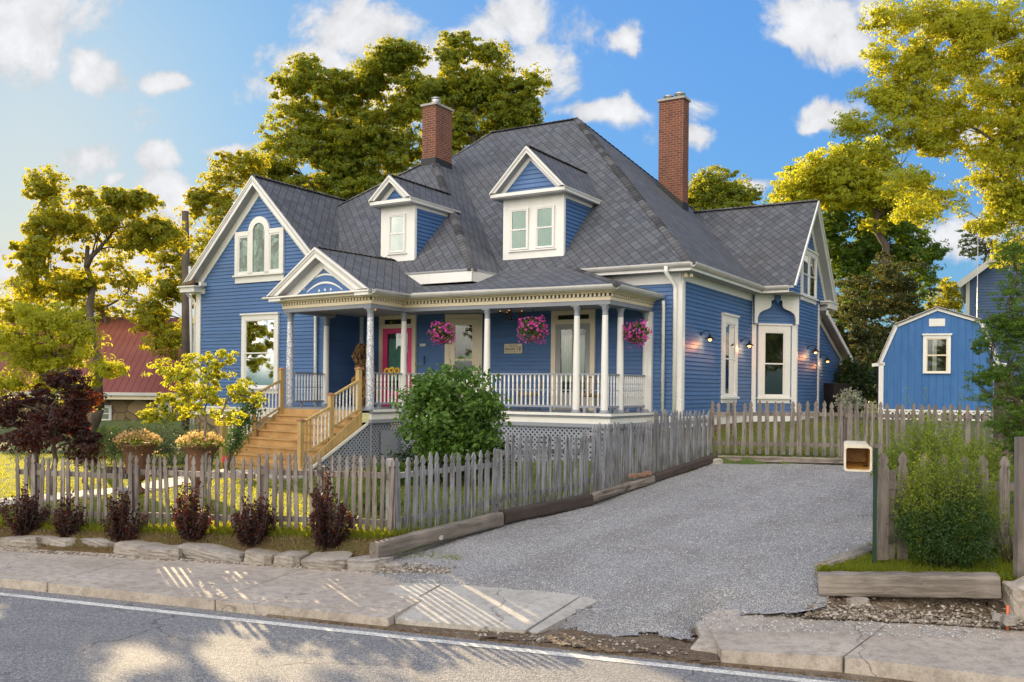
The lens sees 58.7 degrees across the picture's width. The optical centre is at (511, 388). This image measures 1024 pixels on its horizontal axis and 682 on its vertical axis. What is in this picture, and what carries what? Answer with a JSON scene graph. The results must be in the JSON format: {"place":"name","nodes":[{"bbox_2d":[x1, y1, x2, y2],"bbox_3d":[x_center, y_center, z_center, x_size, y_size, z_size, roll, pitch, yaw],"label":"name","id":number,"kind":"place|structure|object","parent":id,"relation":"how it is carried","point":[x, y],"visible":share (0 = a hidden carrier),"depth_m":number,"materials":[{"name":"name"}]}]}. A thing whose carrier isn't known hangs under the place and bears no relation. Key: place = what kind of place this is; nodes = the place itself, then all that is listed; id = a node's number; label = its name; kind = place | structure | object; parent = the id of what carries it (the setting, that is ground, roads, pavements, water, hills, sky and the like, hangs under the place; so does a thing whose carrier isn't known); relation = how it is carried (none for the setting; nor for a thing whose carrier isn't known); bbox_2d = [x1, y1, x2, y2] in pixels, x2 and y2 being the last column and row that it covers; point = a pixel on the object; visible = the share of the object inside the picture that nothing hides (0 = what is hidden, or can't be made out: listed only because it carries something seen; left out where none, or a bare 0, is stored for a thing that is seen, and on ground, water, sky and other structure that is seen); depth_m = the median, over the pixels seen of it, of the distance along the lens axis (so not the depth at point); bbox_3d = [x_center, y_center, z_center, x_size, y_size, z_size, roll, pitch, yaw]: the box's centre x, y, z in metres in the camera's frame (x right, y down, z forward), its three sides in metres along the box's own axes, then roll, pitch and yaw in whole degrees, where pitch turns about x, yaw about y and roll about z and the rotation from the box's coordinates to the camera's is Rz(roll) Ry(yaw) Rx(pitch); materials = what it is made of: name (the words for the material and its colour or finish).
{"place":"outdoors","nodes":[
{"label":"outdoors","id":0,"kind":"place"},
{"bbox_2d":[0,547,137,579],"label":"sidewalk","id":1,"kind":"structure","parent":0,"point":[41,565],"depth_m":12.01,"materials":[{"name":"concrete"}]},
{"bbox_2d":[0,469,308,506],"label":"garden path","id":2,"kind":"structure","parent":0,"point":[170,481],"depth_m":17.84,"materials":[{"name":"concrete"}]},
{"bbox_2d":[112,428,162,492],"bbox_3d":[-7.113,1.365,17.309,0.920,1.226,0.886,1,0,0],"label":"urn planter","id":3,"kind":"object","parent":2,"relation":"on","point":[142,450],"visible":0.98,"depth_m":17.12,"materials":[{"name":"beige plant"}]},
{"bbox_2d":[59,558,303,596],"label":"sidewalk","id":4,"kind":"structure","parent":0,"point":[211,579],"depth_m":11.30,"materials":[{"name":"concrete"}]},
{"bbox_2d":[243,548,280,564],"bbox_3d":[-3.346,2.276,12.216,0.502,0.210,0.484,4,-1,17],"label":"stone","id":5,"kind":"object","parent":4,"relation":"on","point":[256,556],"visible":0.74,"depth_m":12.04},
{"bbox_2d":[0,531,367,565],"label":"dirt verge","id":6,"kind":"structure","parent":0,"point":[258,545],"depth_m":12.52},
{"bbox_2d":[0,535,49,549],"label":"stone","id":7,"kind":"object","parent":6,"relation":"on","point":[23,542],"visible":0.77,"depth_m":13.00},
{"bbox_2d":[0,481,50,535],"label":"purple shrub","id":8,"kind":"object","parent":6,"relation":"on","point":[28,510],"visible":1,"depth_m":13.31,"materials":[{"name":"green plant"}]},
{"bbox_2d":[98,487,148,541],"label":"purple shrub","id":9,"kind":"object","parent":6,"relation":"on","point":[121,524],"visible":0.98,"depth_m":12.93,"materials":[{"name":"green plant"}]},
{"bbox_2d":[113,539,150,555],"bbox_3d":[-5.298,2.248,12.817,0.678,0.208,0.490,-1,1,17],"label":"stone","id":10,"kind":"object","parent":6,"relation":"on","point":[129,547],"visible":0.58,"depth_m":12.63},
{"bbox_2d":[137,542,184,559],"bbox_3d":[-4.781,2.264,12.552,0.690,0.201,0.497,1,0,17],"label":"stone","id":11,"kind":"object","parent":6,"relation":"on","point":[155,550],"visible":0.81,"depth_m":12.36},
{"bbox_2d":[273,550,309,566],"bbox_3d":[-2.935,2.273,12.133,0.439,0.210,0.502,-1,-1,17],"label":"stone","id":12,"kind":"object","parent":6,"relation":"on","point":[293,558],"visible":0.79,"depth_m":11.94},
{"bbox_2d":[301,551,352,569],"bbox_3d":[-2.413,2.276,11.973,0.701,0.208,0.478,-3,6,17],"label":"stone","id":13,"kind":"object","parent":6,"relation":"on","point":[335,560],"visible":0.85,"depth_m":11.79,"materials":[{"name":"stone"}]},
{"bbox_2d":[225,568,430,622],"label":"sidewalk","id":14,"kind":"structure","parent":0,"point":[354,590],"depth_m":10.51,"materials":[{"name":"concrete"}]},
{"bbox_2d":[0,545,687,655],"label":"loose pebbles","id":15,"kind":"object","parent":14,"relation":"on","point":[440,570],"visible":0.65,"depth_m":11.46,"materials":[{"name":"gravel"}]},
{"bbox_2d":[347,555,394,570],"bbox_3d":[-1.845,2.285,11.895,0.669,0.210,0.472,-7,-2,17],"label":"stone","id":16,"kind":"object","parent":14,"relation":"on","point":[364,563],"visible":0.74,"depth_m":11.70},
{"bbox_2d":[383,583,439,597],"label":"sidewalk slab","id":17,"kind":"structure","parent":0,"point":[415,590],"depth_m":10.63,"materials":[{"name":"concrete"}]},
{"bbox_2d":[0,587,863,681],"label":"road","id":18,"kind":"structure","parent":0,"point":[47,641],"depth_m":8.46,"materials":[{"name":"asphalt"}]},
{"bbox_2d":[0,574,55,591],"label":"kerb","id":19,"kind":"structure","parent":18,"relation":"on","point":[24,583],"depth_m":11.04,"materials":[{"name":"concrete"}]},
{"bbox_2d":[48,580,221,609],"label":"kerb","id":20,"kind":"structure","parent":18,"relation":"on","point":[199,601],"depth_m":10.49,"materials":[{"name":"concrete"}]},
{"bbox_2d":[0,592,832,681],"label":"road edge line","id":21,"kind":"object","parent":18,"relation":"on","point":[458,643],"visible":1,"depth_m":8.95,"materials":[{"name":"paint"}]},
{"bbox_2d":[0,395,1022,623],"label":"lawn","id":22,"kind":"structure","parent":0,"point":[365,418],"depth_m":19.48,"materials":[{"name":"plant"}]},
{"bbox_2d":[0,367,111,494],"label":"purple maple","id":23,"kind":"object","parent":22,"relation":"on","point":[37,431],"visible":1,"depth_m":16.69,"materials":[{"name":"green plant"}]},
{"bbox_2d":[41,535,78,547],"bbox_3d":[-6.544,2.236,13.238,0.823,0.198,0.482,1,0,15],"label":"stone","id":24,"kind":"object","parent":22,"relation":"on","point":[61,542],"visible":0.51,"depth_m":13.02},
{"bbox_2d":[0,299,129,469],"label":"walnut tree","id":25,"kind":"object","parent":22,"relation":"on","point":[44,358],"visible":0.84,"depth_m":20.82,"materials":[{"name":"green plant"}]},
{"bbox_2d":[48,490,88,537],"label":"purple shrub","id":26,"kind":"object","parent":22,"relation":"on","point":[65,526],"visible":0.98,"depth_m":13.15,"materials":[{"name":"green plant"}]},
{"bbox_2d":[1,249,173,327],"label":"maple tree","id":27,"kind":"object","parent":22,"relation":"on","point":[108,263],"visible":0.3,"depth_m":45.79,"materials":[{"name":"plant"}]},
{"bbox_2d":[0,315,181,420],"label":"stone house","id":28,"kind":"structure","parent":22,"relation":"on","point":[134,393],"depth_m":42.44,"materials":[{"name":"red metal"}]},
{"bbox_2d":[0,163,196,460],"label":"maple tree","id":29,"kind":"object","parent":22,"relation":"on","point":[35,250],"visible":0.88,"depth_m":23.77,"materials":[{"name":"plant"}]},
{"bbox_2d":[91,415,218,466],"bbox_3d":[-9.173,1.339,23.060,3.658,1.350,1.849,1,0,0],"label":"lavender hedge","id":30,"kind":"object","parent":22,"relation":"on","point":[165,447],"visible":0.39,"depth_m":22.94,"materials":[{"name":"green plant"}]},
{"bbox_2d":[136,402,176,430],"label":"fig shrub","id":31,"kind":"object","parent":22,"relation":"on","point":[152,414],"visible":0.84,"depth_m":29.95,"materials":[{"name":"yellow plant"}]},
{"bbox_2d":[181,211,192,430],"bbox_3d":[-12.854,-2.307,35.992,0.462,9.385,0.387,1,0,-27],"label":"utility pole","id":32,"kind":"object","parent":22,"relation":"on","point":[187,335],"visible":0.52,"depth_m":35.87,"materials":[{"name":"brown wood"}]},
{"bbox_2d":[170,481,213,541],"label":"purple shrub","id":33,"kind":"object","parent":22,"relation":"on","point":[193,529],"visible":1,"depth_m":12.69,"materials":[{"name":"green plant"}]},
{"bbox_2d":[117,149,270,362],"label":"maple tree","id":34,"kind":"object","parent":22,"relation":"on","point":[198,200],"visible":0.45,"depth_m":40.62,"materials":[{"name":"plant"}]},
{"bbox_2d":[174,429,224,494],"bbox_3d":[-5.814,1.366,16.998,0.908,1.249,0.906,1,0,0],"label":"urn planter","id":35,"kind":"object","parent":22,"relation":"on","point":[198,448],"visible":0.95,"depth_m":16.79,"materials":[{"name":"plant"}]},
{"bbox_2d":[141,349,268,497],"bbox_3d":[-5.644,0.754,16.750,2.287,2.989,1.025,1,0,0],"label":"magnolia sapling","id":36,"kind":"object","parent":22,"relation":"on","point":[171,373],"visible":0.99,"depth_m":16.73,"materials":[{"name":"yellow plant"}]},
{"bbox_2d":[15,451,395,533],"bbox_3d":[-4.548,1.589,13.118,6.061,1.449,0.183,1,0,13],"label":"picket fence","id":37,"kind":"object","parent":22,"relation":"on","point":[38,472],"visible":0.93,"depth_m":12.98,"materials":[{"name":"grey wood"}]},
{"bbox_2d":[178,542,244,561],"bbox_3d":[-4.077,2.264,12.511,1.076,0.211,0.480,4,1,17],"label":"stone","id":38,"kind":"object","parent":22,"relation":"on","point":[207,551],"visible":0.73,"depth_m":12.33,"materials":[{"name":"stone"}]},
{"bbox_2d":[0,514,467,559],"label":"grass tufts","id":39,"kind":"object","parent":22,"relation":"on","point":[276,531],"visible":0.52,"depth_m":12.71,"materials":[{"name":"plant"}]},
{"bbox_2d":[221,378,268,472],"bbox_3d":[-6.366,0.871,21.210,0.994,2.235,2.166,1,0,0],"label":"climbing rose","id":40,"kind":"object","parent":22,"relation":"on","point":[236,438],"visible":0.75,"depth_m":21.13,"materials":[{"name":"green plant"}]},
{"bbox_2d":[230,491,278,547],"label":"purple shrub","id":41,"kind":"object","parent":22,"relation":"on","point":[252,532],"visible":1,"depth_m":12.42,"materials":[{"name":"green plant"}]},
{"bbox_2d":[305,468,358,551],"bbox_3d":[-2.437,1.625,12.235,0.752,1.131,0.573,1,0,0],"label":"purple shrub","id":42,"kind":"object","parent":22,"relation":"on","point":[325,534],"visible":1,"depth_m":12.14,"materials":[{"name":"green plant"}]},
{"bbox_2d":[241,34,434,199],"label":"oak tree","id":43,"kind":"object","parent":22,"relation":"on","point":[339,152],"visible":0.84,"depth_m":47.19,"materials":[{"name":"green plant"}]},
{"bbox_2d":[356,460,440,485],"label":"bed plants","id":44,"kind":"object","parent":22,"relation":"on","point":[402,480],"visible":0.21,"depth_m":18.48,"materials":[{"name":"green plant"}]},
{"bbox_2d":[380,443,477,482],"bbox_3d":[-1.682,1.441,18.870,2.242,1.103,1.381,1,0,0],"label":"dark shrub","id":45,"kind":"object","parent":22,"relation":"on","point":[404,456],"visible":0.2,"depth_m":18.82,"materials":[{"name":"green plant"}]},
{"bbox_2d":[391,353,513,485],"bbox_3d":[-1.189,0.656,17.930,2.454,2.689,2.441,1,0,0],"label":"round shrub","id":46,"kind":"object","parent":22,"relation":"on","point":[455,423],"visible":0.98,"depth_m":17.47,"materials":[{"name":"green plant"}]},
{"bbox_2d":[407,30,552,155],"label":"oak tree","id":47,"kind":"object","parent":22,"relation":"on","point":[506,101],"visible":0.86,"depth_m":46.39,"materials":[{"name":"green plant"}]},
{"bbox_2d":[177,91,853,470],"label":"house","id":48,"kind":"structure","parent":22,"relation":"on","point":[583,239],"depth_m":25.17,"materials":[{"name":"blue"}]},
{"bbox_2d":[232,216,284,283],"bbox_3d":[-7.582,-4.158,27.227,2.120,1.960,0.120,1,0,31],"label":"window","id":49,"kind":"structure","parent":48,"relation":"in","point":[259,250],"depth_m":27.21,"materials":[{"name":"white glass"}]},
{"bbox_2d":[240,312,279,393],"bbox_3d":[-7.543,-1.047,27.180,1.600,2.400,0.125,1,0,31],"label":"window","id":50,"kind":"structure","parent":48,"relation":"in","point":[260,332],"depth_m":27.18,"materials":[{"name":"white glass"}]},
{"bbox_2d":[351,343,375,405],"bbox_3d":[-4.207,-0.387,25.960,0.569,1.807,0.650,1,0,26],"label":"driftwood stump","id":51,"kind":"object","parent":48,"relation":"on","point":[359,356],"visible":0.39,"depth_m":25.80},
{"bbox_2d":[378,315,416,405],"bbox_3d":[-3.323,-0.796,26.342,1.340,2.635,0.125,1,0,31],"label":"door","id":52,"kind":"structure","parent":48,"relation":"in","point":[389,326],"depth_m":26.43,"materials":[{"name":"wood"}]},
{"bbox_2d":[428,314,455,346],"bbox_3d":[-1.747,-1.525,22.917,0.720,0.973,0.735,1,0,43],"label":"hanging basket","id":53,"kind":"object","parent":48,"relation":"hanging from","point":[439,334],"visible":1,"depth_m":22.80,"materials":[{"name":"pink plant"}]},
{"bbox_2d":[444,314,482,396],"bbox_3d":[-1.355,-0.761,25.426,1.080,2.605,0.085,1,0,13],"label":"door","id":54,"kind":"structure","parent":48,"relation":"in","point":[468,327],"depth_m":25.41,"materials":[{"name":"wood"}]},
{"bbox_2d":[517,308,549,344],"bbox_3d":[0.492,-1.535,21.867,0.763,0.990,0.786,1,0,-41],"label":"hanging basket","id":55,"kind":"object","parent":48,"relation":"hanging from","point":[534,330],"visible":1,"depth_m":21.77,"materials":[{"name":"pink plant"}]},
{"bbox_2d":[550,309,595,410],"bbox_3d":[1.588,-0.736,23.835,1.280,2.615,0.125,1,0,31],"label":"door","id":56,"kind":"structure","parent":48,"relation":"in","point":[562,322],"depth_m":23.90,"materials":[{"name":"beige"}]},
{"bbox_2d":[623,312,651,349],"bbox_3d":[2.959,-1.406,21.559,0.712,1.047,0.738,1,0,0],"label":"hanging basket","id":57,"kind":"object","parent":48,"relation":"hanging from","point":[633,334],"visible":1,"depth_m":21.47,"materials":[{"name":"pink plant"}]},
{"bbox_2d":[720,312,739,402],"bbox_3d":[6.115,-0.828,25.492,0.125,2.480,1.370,1,0,31],"label":"window","id":58,"kind":"structure","parent":48,"relation":"in","point":[729,362],"depth_m":25.48,"materials":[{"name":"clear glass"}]},
{"bbox_2d":[756,323,791,402],"bbox_3d":[7.927,-0.749,27.513,1.141,2.400,0.125,1,0,-14],"label":"window","id":59,"kind":"structure","parent":48,"relation":"in","point":[774,340],"depth_m":27.53,"materials":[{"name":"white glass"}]},
{"bbox_2d":[800,247,818,304],"bbox_3d":[9.480,-3.568,28.986,0.125,1.670,2.020,1,0,31],"label":"window","id":60,"kind":"structure","parent":48,"relation":"in","point":[812,299],"depth_m":29.00,"materials":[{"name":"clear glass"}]},
{"bbox_2d":[385,409,710,533],"bbox_3d":[1.171,1.338,15.589,0.176,1.925,8.540,1,0,42],"label":"picket fence","id":61,"kind":"object","parent":22,"relation":"on","point":[694,450],"visible":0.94,"depth_m":14.90,"materials":[{"name":"grey wood"}]},
{"bbox_2d":[590,475,654,502],"bbox_3d":[1.960,1.774,16.160,0.155,0.146,1.965,1,6,41],"label":"landscape timber","id":62,"kind":"object","parent":22,"relation":"on","point":[599,495],"visible":0.95,"depth_m":16.07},
{"bbox_2d":[688,164,765,210],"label":"distant tree","id":63,"kind":"object","parent":22,"relation":"on","point":[709,189],"visible":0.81,"depth_m":57.28,"materials":[{"name":"green plant"}]},
{"bbox_2d":[823,383,849,412],"bbox_3d":[11.099,0.387,31.229,0.620,1.100,0.738,1,0,-11],"label":"rubbish bin","id":64,"kind":"object","parent":22,"relation":"on","point":[831,390],"visible":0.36,"depth_m":30.92,"materials":[{"name":"black plastic"}]},
{"bbox_2d":[815,544,871,576],"bbox_3d":[3.782,1.941,10.225,1.126,0.167,0.207,-5,4,-42],"label":"landscape timber","id":65,"kind":"object","parent":22,"relation":"on","point":[844,556],"visible":0.46,"depth_m":10.14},
{"bbox_2d":[768,134,929,317],"bbox_3d":[14.043,-4.870,38.510,6.671,11.865,3.275,1,0,0],"label":"maple tree","id":66,"kind":"object","parent":22,"relation":"on","point":[838,173],"visible":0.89,"depth_m":37.98,"materials":[{"name":"green plant"}]},
{"bbox_2d":[833,386,868,413],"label":"white flower shrub","id":67,"kind":"object","parent":22,"relation":"on","point":[848,397],"visible":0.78,"depth_m":29.91,"materials":[{"name":"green plant"}]},
{"bbox_2d":[709,400,993,457],"bbox_3d":[6.756,0.980,18.239,5.537,1.451,0.196,1,0,12],"label":"picket fence","id":68,"kind":"object","parent":22,"relation":"on","point":[845,416],"visible":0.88,"depth_m":18.28,"materials":[{"name":"grey wood"}]},
{"bbox_2d":[832,350,877,412],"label":"dark shrub","id":69,"kind":"object","parent":22,"relation":"on","point":[858,372],"visible":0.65,"depth_m":32.73,"materials":[{"name":"green plant"}]},
{"bbox_2d":[761,161,953,364],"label":"elm tree","id":70,"kind":"object","parent":22,"relation":"on","point":[857,256],"visible":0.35,"depth_m":41.50,"materials":[{"name":"green plant"}]},
{"bbox_2d":[829,251,947,407],"bbox_3d":[14.721,-2.137,36.001,5.330,6.613,2.938,1,0,0],"label":"magnolia tree","id":71,"kind":"object","parent":22,"relation":"on","point":[858,337],"visible":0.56,"depth_m":35.54,"materials":[{"name":"green plant"}]},
{"bbox_2d":[805,593,1023,630],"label":"dirt bank","id":72,"kind":"structure","parent":22,"relation":"on","point":[985,604],"depth_m":9.27,"materials":[{"name":"gravel"}]},
{"bbox_2d":[817,571,1000,598],"bbox_3d":[4.054,2.020,9.370,1.712,0.245,0.248,-3,-1,17],"label":"landscape timber","id":73,"kind":"object","parent":72,"relation":"on","point":[936,584],"visible":1,"depth_m":9.27,"materials":[{"name":"wood"}]},
{"bbox_2d":[804,596,1023,628],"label":"bank pebbles","id":74,"kind":"object","parent":72,"relation":"on","point":[874,615],"visible":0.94,"depth_m":9.09,"materials":[{"name":"gravel"}]},
{"bbox_2d":[1002,576,1023,622],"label":"concrete block","id":75,"kind":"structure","parent":72,"relation":"on","point":[1013,595],"depth_m":8.96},
{"bbox_2d":[828,0,1023,269],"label":"elm tree","id":76,"kind":"object","parent":22,"relation":"on","point":[964,32],"visible":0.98,"depth_m":26.72,"materials":[{"name":"yellow plant"}]},
{"bbox_2d":[872,306,1006,420],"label":"shed","id":77,"kind":"structure","parent":22,"relation":"on","point":[932,352],"depth_m":28.02,"materials":[{"name":"wood"}]},
{"bbox_2d":[922,333,951,373],"bbox_3d":[13.041,-1.065,27.941,0.832,1.223,0.120,1,0,21],"label":"window","id":78,"kind":"structure","parent":77,"relation":"in","point":[936,347],"depth_m":27.95,"materials":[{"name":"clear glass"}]},
{"bbox_2d":[867,410,1013,512],"bbox_3d":[5.940,1.103,12.615,2.029,1.638,1.425,1,0,0],"label":"privet shrub","id":79,"kind":"object","parent":22,"relation":"on","point":[917,446],"visible":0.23,"depth_m":12.50,"materials":[{"name":"green plant"}]},
{"bbox_2d":[923,277,965,312],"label":"distant tree","id":80,"kind":"object","parent":22,"relation":"on","point":[946,300],"visible":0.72,"depth_m":51.79,"materials":[{"name":"plant"}]},
{"bbox_2d":[957,224,1002,267],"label":"distant tree","id":81,"kind":"object","parent":22,"relation":"on","point":[982,250],"visible":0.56,"depth_m":55.86,"materials":[{"name":"green plant"}]},
{"bbox_2d":[956,234,1023,395],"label":"neighbor house","id":82,"kind":"structure","parent":22,"relation":"on","point":[988,277],"depth_m":44.35,"materials":[{"name":"wood"}]},
{"bbox_2d":[960,228,1023,482],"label":"hemlock tree","id":83,"kind":"object","parent":22,"relation":"on","point":[1013,327],"visible":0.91,"depth_m":13.14,"materials":[{"name":"green plant"}]},
{"bbox_2d":[993,380,1011,459],"bbox_3d":[9.426,0.922,17.500,0.240,2.300,0.200,1,0,0],"label":"fence post","id":84,"kind":"object","parent":22,"relation":"on","point":[997,436],"visible":0.14,"depth_m":17.40,"materials":[{"name":"grey wood"}]},
{"bbox_2d":[0,0,1023,346],"label":"sky","id":85,"kind":"structure","parent":0,"point":[128,94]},
{"bbox_2d":[266,614,913,681],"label":"dirt base","id":86,"kind":"object","parent":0,"point":[458,633],"visible":0.18,"depth_m":8.88,"materials":[{"name":"soil"}]},
{"bbox_2d":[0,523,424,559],"bbox_3d":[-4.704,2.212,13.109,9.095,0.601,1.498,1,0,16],"label":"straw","id":87,"kind":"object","parent":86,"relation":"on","point":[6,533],"visible":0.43,"depth_m":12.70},
{"bbox_2d":[216,597,394,626],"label":"kerb","id":88,"kind":"structure","parent":86,"relation":"on","point":[247,606],"depth_m":9.77,"materials":[{"name":"concrete"}]},
{"bbox_2d":[395,584,580,632],"bbox_3d":[-0.214,2.435,9.975,1.741,0.225,1.425,1,0,16],"label":"driveway apron","id":89,"kind":"object","parent":86,"relation":"on","point":[466,607],"visible":0.73,"depth_m":9.85,"materials":[{"name":"concrete"}]},
{"bbox_2d":[529,596,596,633],"bbox_3d":[0.600,2.445,9.686,0.244,0.212,1.379,1,0,29],"label":"driveway apron","id":90,"kind":"object","parent":86,"relation":"on","point":[555,620],"visible":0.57,"depth_m":9.64,"materials":[{"name":"concrete"}]},
{"bbox_2d":[479,629,719,661],"bbox_3d":[1.265,2.472,8.920,3.780,0.048,2.040,1,0,0],"label":"dirt gutter","id":91,"kind":"object","parent":86,"relation":"on","point":[702,656],"visible":0.6,"depth_m":8.83,"materials":[{"name":"gravel"}]},
{"bbox_2d":[691,621,717,653],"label":"kerb","id":92,"kind":"structure","parent":86,"relation":"on","point":[704,642],"depth_m":8.76,"materials":[{"name":"concrete"}]},
{"bbox_2d":[374,463,877,641],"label":"gravel driveway","id":93,"kind":"structure","parent":0,"point":[722,595],"depth_m":11.92,"materials":[{"name":"gravel"}]},
{"bbox_2d":[369,512,503,557],"bbox_3d":[-0.987,2.027,12.725,0.176,0.209,2.524,1,3,39],"label":"landscape timber","id":94,"kind":"object","parent":93,"relation":"on","point":[403,543],"visible":0.99,"depth_m":12.49,"materials":[{"name":"wood"}]},
{"bbox_2d":[498,494,592,523],"bbox_3d":[0.577,1.915,14.575,0.166,0.209,2.206,1,2,42],"label":"landscape timber","id":95,"kind":"object","parent":93,"relation":"on","point":[529,511],"visible":0.98,"depth_m":14.44,"materials":[{"name":"wood"}]},
{"bbox_2d":[652,454,717,481],"bbox_3d":[3.372,1.542,17.725,0.155,0.146,2.165,1,7,44],"label":"landscape timber","id":96,"kind":"object","parent":93,"relation":"on","point":[679,469],"visible":0.97,"depth_m":17.58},
{"bbox_2d":[718,455,843,463],"bbox_3d":[5.389,1.435,18.300,2.437,0.125,0.166,0,0,14],"label":"landscape timber","id":97,"kind":"object","parent":93,"relation":"on","point":[810,460],"visible":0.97,"depth_m":18.17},
{"bbox_2d":[703,609,886,671],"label":"sidewalk","id":98,"kind":"structure","parent":0,"point":[825,650],"depth_m":8.54,"materials":[{"name":"concrete"}]},
{"bbox_2d":[698,609,1000,638],"bbox_3d":[3.367,2.314,8.958,3.124,0.027,0.834,1,0,4],"label":"pavement grit","id":99,"kind":"object","parent":98,"relation":"on","point":[838,622],"visible":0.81,"depth_m":8.82,"materials":[{"name":"gravel"}]},
{"bbox_2d":[845,623,1023,681],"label":"sidewalk","id":100,"kind":"structure","parent":0,"point":[924,657],"depth_m":8.04,"materials":[{"name":"concrete"}]},
{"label":"raised bed","id":101,"kind":"structure","parent":0,"visible":0},
{"bbox_2d":[843,441,877,563],"bbox_3d":[3.803,1.378,9.950,0.348,1.578,0.483,1,0,20],"label":"newspaper box","id":102,"kind":"object","parent":101,"relation":"on","point":[857,456],"visible":0.98,"depth_m":9.90,"materials":[{"name":"white metal"}]},
{"bbox_2d":[815,541,1020,582],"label":"grass","id":103,"kind":"structure","parent":101,"relation":"on","point":[1003,569],"depth_m":9.75,"materials":[{"name":"plant"}]},
{"bbox_2d":[877,452,1013,559],"bbox_3d":[4.892,1.420,10.167,1.783,1.406,0.256,1,0,-7],"label":"picket fence","id":104,"kind":"object","parent":101,"relation":"on","point":[887,486],"visible":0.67,"depth_m":10.10,"materials":[{"name":"grey wood"}]},
{"bbox_2d":[886,430,1008,567],"bbox_3d":[4.731,1.199,9.826,1.252,1.528,0.696,1,0,0],"label":"privet shrub","id":105,"kind":"object","parent":101,"relation":"on","point":[945,484],"visible":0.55,"depth_m":9.76,"materials":[{"name":"green plant"}]},
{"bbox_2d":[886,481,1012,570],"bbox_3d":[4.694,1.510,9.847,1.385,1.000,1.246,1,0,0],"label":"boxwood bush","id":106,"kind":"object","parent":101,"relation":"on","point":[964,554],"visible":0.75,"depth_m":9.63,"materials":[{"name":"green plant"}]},
{"bbox_2d":[1013,437,1023,578],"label":"fence post","id":107,"kind":"object","parent":101,"relation":"on","point":[1018,548],"visible":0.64,"depth_m":9.26,"materials":[{"name":"grey wood"}]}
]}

